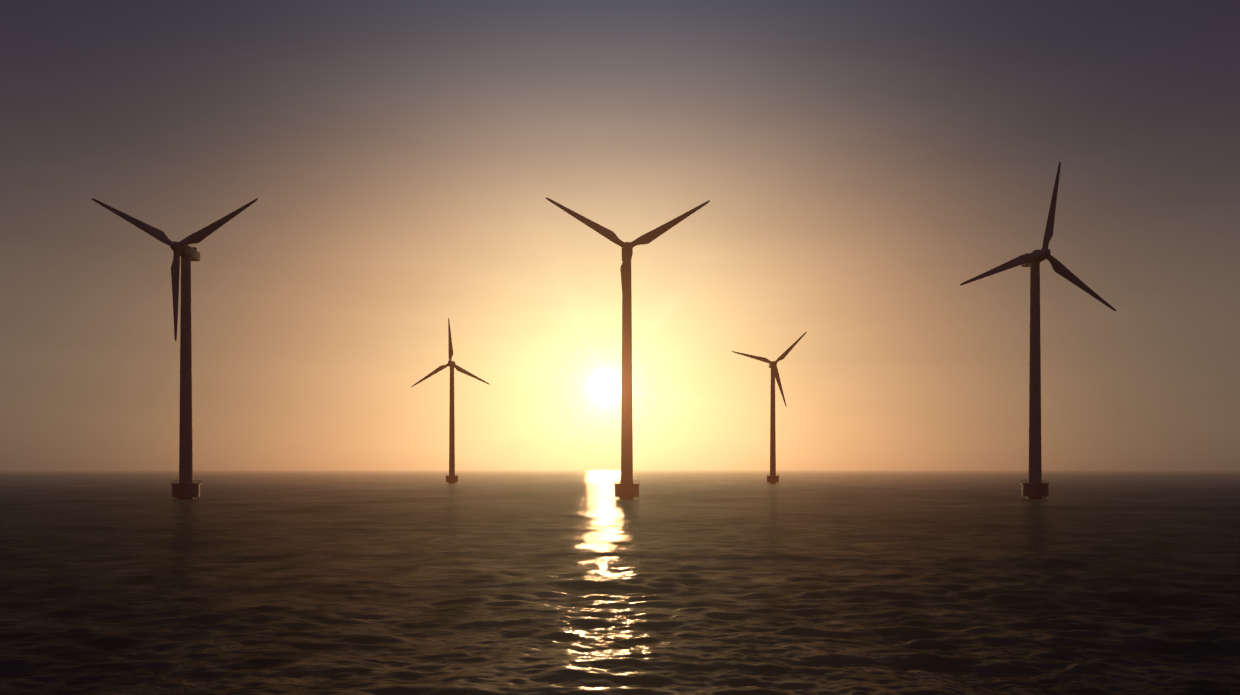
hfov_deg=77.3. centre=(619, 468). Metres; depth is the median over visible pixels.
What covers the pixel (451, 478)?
turbine
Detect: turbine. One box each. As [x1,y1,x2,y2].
[92,198,257,499]
[412,318,489,483]
[546,198,709,499]
[731,331,806,483]
[960,162,1116,498]
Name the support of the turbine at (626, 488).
in the sea
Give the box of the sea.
[0,469,1239,694]
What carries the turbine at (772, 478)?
in the sea
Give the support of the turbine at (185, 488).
in the sea
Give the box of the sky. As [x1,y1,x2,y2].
[0,0,1239,468]
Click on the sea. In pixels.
(588, 581)
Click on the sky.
(857, 163)
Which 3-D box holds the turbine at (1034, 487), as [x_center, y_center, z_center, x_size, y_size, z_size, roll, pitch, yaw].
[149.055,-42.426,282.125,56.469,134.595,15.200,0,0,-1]

